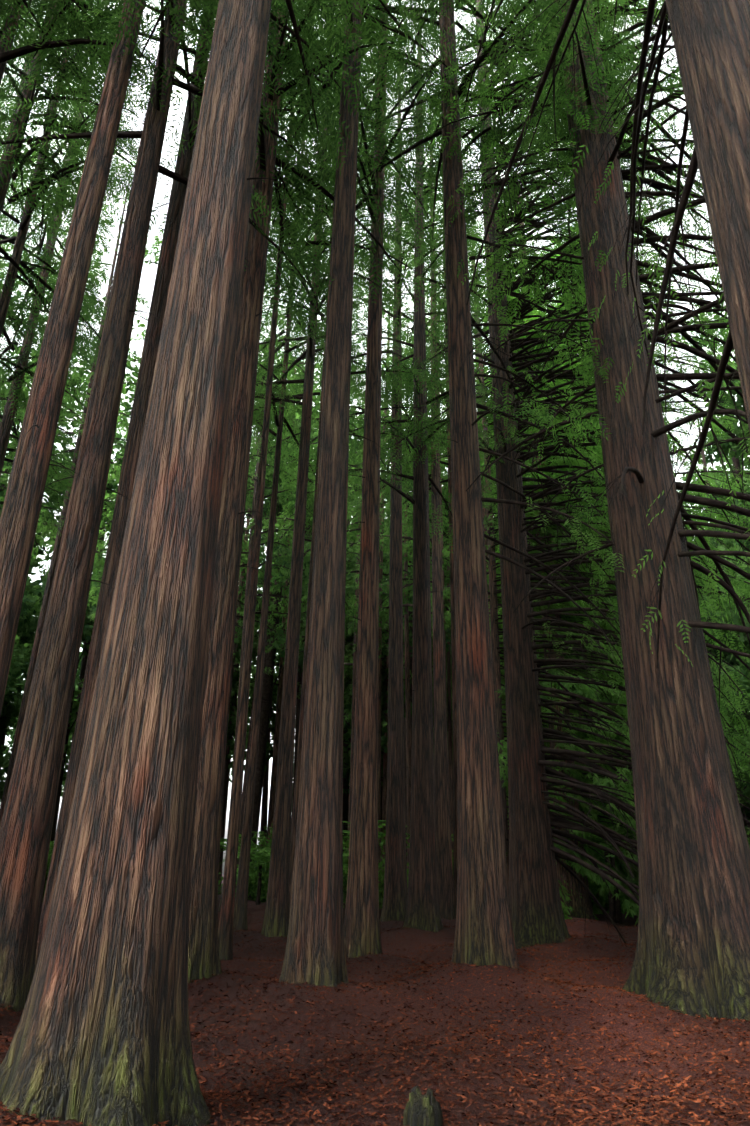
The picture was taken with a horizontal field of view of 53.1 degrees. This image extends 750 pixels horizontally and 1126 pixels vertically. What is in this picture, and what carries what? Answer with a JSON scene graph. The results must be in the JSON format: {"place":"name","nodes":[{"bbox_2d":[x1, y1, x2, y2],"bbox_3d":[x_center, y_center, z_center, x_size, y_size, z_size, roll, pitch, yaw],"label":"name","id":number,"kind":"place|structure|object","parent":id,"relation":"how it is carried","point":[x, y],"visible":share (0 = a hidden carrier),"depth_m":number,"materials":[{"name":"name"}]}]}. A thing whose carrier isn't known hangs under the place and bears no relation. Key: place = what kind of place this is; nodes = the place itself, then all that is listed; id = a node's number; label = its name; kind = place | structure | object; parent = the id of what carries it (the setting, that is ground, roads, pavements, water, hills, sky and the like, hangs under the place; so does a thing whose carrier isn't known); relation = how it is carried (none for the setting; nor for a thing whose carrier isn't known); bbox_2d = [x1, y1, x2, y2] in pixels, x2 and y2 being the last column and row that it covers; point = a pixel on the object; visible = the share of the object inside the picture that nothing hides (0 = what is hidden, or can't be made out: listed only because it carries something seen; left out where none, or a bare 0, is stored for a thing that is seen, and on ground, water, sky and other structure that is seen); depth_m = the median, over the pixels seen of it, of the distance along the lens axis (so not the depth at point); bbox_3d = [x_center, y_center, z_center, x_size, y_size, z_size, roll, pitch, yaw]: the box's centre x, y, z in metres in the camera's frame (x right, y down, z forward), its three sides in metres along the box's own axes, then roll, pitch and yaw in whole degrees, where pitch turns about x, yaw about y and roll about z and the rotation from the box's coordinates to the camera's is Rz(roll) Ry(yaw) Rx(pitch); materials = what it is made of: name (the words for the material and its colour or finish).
{"place":"outdoors","nodes":[
{"label":"outdoors","id":0,"kind":"place"},
{"bbox_2d":[0,875,749,1125],"bbox_3d":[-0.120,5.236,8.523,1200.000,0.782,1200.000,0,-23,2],"label":"ground","id":1,"kind":"structure","parent":0,"point":[406,942],"depth_m":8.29,"materials":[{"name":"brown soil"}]},
{"bbox_2d":[0,0,144,716],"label":"trunk","id":2,"kind":"object","parent":1,"relation":"on","point":[20,512],"visible":0.98,"depth_m":10.19,"materials":[{"name":"brown plant"}]},
{"bbox_2d":[0,0,187,1011],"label":"trunk","id":3,"kind":"object","parent":1,"relation":"on","point":[26,825],"visible":0.83,"depth_m":10.23,"materials":[{"name":"brown plant"}]},
{"bbox_2d":[35,4,214,969],"bbox_3d":[-4.574,-13.722,19.648,1.113,44.400,1.081,0,-23,2],"label":"trunk","id":4,"kind":"object","parent":1,"relation":"on","point":[149,351],"visible":0.27,"depth_m":14.48,"materials":[{"name":"brown plant"}]},
{"bbox_2d":[0,0,271,1125],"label":"trunk","id":5,"kind":"object","parent":1,"relation":"on","point":[102,1036],"visible":1,"depth_m":5.95,"materials":[{"name":"brown plant"}]},
{"bbox_2d":[188,0,287,983],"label":"trunk","id":6,"kind":"object","parent":1,"relation":"on","point":[203,956],"visible":0.48,"depth_m":12.36,"materials":[{"name":"brown plant"}]},
{"bbox_2d":[218,4,302,959],"bbox_3d":[-2.611,-12.309,22.959,0.373,44.400,0.354,-14,-27,32],"label":"trunk","id":7,"kind":"object","parent":1,"relation":"on","point":[225,936],"visible":0.73,"depth_m":16.50,"materials":[{"name":"brown plant"}]},
{"bbox_2d":[0,0,535,910],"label":"trunks","id":8,"kind":"object","parent":1,"relation":"on","point":[6,422],"visible":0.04,"depth_m":40.33,"materials":[{"name":"brown plant"}]},
{"bbox_2d":[233,120,304,930],"bbox_3d":[-3.359,-9.903,28.768,0.444,44.400,0.486,-8,-24,20],"label":"trunk","id":9,"kind":"object","parent":1,"relation":"on","point":[240,914],"visible":0.67,"depth_m":22.70,"materials":[{"name":"brown plant"}]},
{"bbox_2d":[260,3,333,936],"bbox_3d":[-2.137,-10.612,27.015,0.915,44.400,0.892,0,-23,2],"label":"trunk","id":10,"kind":"object","parent":1,"relation":"on","point":[276,920],"visible":0.71,"depth_m":20.76,"materials":[{"name":"brown plant"}]},
{"bbox_2d":[289,187,333,917],"bbox_3d":[-1.781,-10.074,28.293,0.966,44.400,0.969,0,-23,2],"label":"trunk","id":11,"kind":"object","parent":1,"relation":"on","point":[296,796],"visible":0.21,"depth_m":22.36,"materials":[{"name":"brown plant"}]},
{"bbox_2d":[279,0,362,986],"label":"trunk","id":12,"kind":"object","parent":1,"relation":"on","point":[315,950],"visible":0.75,"depth_m":11.45,"materials":[{"name":"brown plant"}]},
{"bbox_2d":[344,0,387,957],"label":"trunk","id":13,"kind":"object","parent":1,"relation":"on","point":[362,937],"visible":0.65,"depth_m":15.65,"materials":[{"name":"brown plant"}]},
{"bbox_2d":[0,0,749,942],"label":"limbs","id":14,"kind":"object","parent":1,"relation":"on","point":[638,112],"visible":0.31,"depth_m":18.34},
{"bbox_2d":[0,0,725,742],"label":"foliage","id":15,"kind":"object","parent":14,"relation":"attached to","point":[324,42],"visible":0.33,"depth_m":20.71,"materials":[{"name":"green plant"}]},
{"bbox_2d":[420,0,749,924],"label":"branches","id":16,"kind":"object","parent":14,"relation":"attached to","point":[596,880],"visible":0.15,"depth_m":19.57,"materials":[{"name":"green plant"}]},
{"bbox_2d":[0,262,749,923],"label":"trees","id":17,"kind":"object","parent":1,"relation":"on","point":[22,646],"depth_m":55.19,"materials":[{"name":"green plant"}]},
{"bbox_2d":[379,68,407,921],"bbox_3d":[1.011,-8.329,32.366,1.243,44.400,1.195,13,-25,-26],"label":"trunk","id":18,"kind":"object","parent":1,"relation":"on","point":[395,894],"visible":0.62,"depth_m":26.49,"materials":[{"name":"brown plant"}]},
{"bbox_2d":[42,824,749,916],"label":"shrubs","id":19,"kind":"object","parent":1,"relation":"on","point":[253,880],"visible":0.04,"depth_m":40.16,"materials":[{"name":"green plant"}]},
{"bbox_2d":[48,820,749,889],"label":"bushes","id":20,"kind":"object","parent":1,"relation":"on","point":[265,852],"visible":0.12,"depth_m":33.19,"materials":[{"name":"green plant"}]},
{"bbox_2d":[403,1085,442,1125],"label":"stump","id":21,"kind":"object","parent":1,"relation":"on","point":[422,1110],"visible":1,"depth_m":5.66,"materials":[{"name":"green wood"}]},
{"bbox_2d":[403,5,443,931],"bbox_3d":[1.702,-9.258,30.106,1.436,44.400,1.447,-7,-24,18],"label":"trunk","id":22,"kind":"object","parent":1,"relation":"on","point":[422,910],"visible":0.73,"depth_m":24.11,"materials":[{"name":"brown plant"}]},
{"bbox_2d":[430,102,455,919],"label":"trunk","id":23,"kind":"object","parent":1,"relation":"on","point":[447,907],"visible":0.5,"depth_m":28.73,"materials":[{"name":"brown plant"}]},
{"bbox_2d":[442,162,456,905],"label":"trunk","id":24,"kind":"object","parent":1,"relation":"on","point":[454,713],"visible":0.1,"depth_m":30.01,"materials":[{"name":"brown plant"}]},
{"bbox_2d":[439,0,519,968],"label":"trunk","id":25,"kind":"object","parent":1,"relation":"on","point":[484,934],"visible":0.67,"depth_m":13.34,"materials":[{"name":"brown plant"}]},
{"bbox_2d":[475,0,570,948],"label":"trunk","id":26,"kind":"object","parent":1,"relation":"on","point":[537,914],"visible":0.67,"depth_m":20.77,"materials":[{"name":"brown plant"}]},
{"bbox_2d":[518,181,595,919],"bbox_3d":[8.693,-5.102,39.796,2.045,44.400,2.207,-7,-24,19],"label":"trunk","id":27,"kind":"object","parent":1,"relation":"on","point":[572,883],"visible":0.17,"depth_m":32.01,"materials":[{"name":"brown plant"}]},
{"bbox_2d":[555,499,608,910],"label":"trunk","id":28,"kind":"object","parent":1,"relation":"on","point":[587,799],"visible":0.04,"depth_m":44.56,"materials":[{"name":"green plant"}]},
{"bbox_2d":[556,0,749,1021],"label":"trunk","id":29,"kind":"object","parent":1,"relation":"on","point":[692,955],"visible":0.88,"depth_m":11.30,"materials":[{"name":"brown plant"}]},
{"bbox_2d":[585,773,748,908],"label":"foliage","id":30,"kind":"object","parent":1,"relation":"on","point":[619,846],"depth_m":41.14,"materials":[{"name":"green plant"}]},
{"bbox_2d":[665,0,749,431],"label":"trunk","id":31,"kind":"object","parent":1,"relation":"on","point":[711,39],"visible":1,"depth_m":7.58,"materials":[{"name":"brown plant"}]},
{"bbox_2d":[0,0,749,874],"label":"sky","id":32,"kind":"structure","parent":0,"point":[148,275],"materials":[{"name":"white"}]}
]}

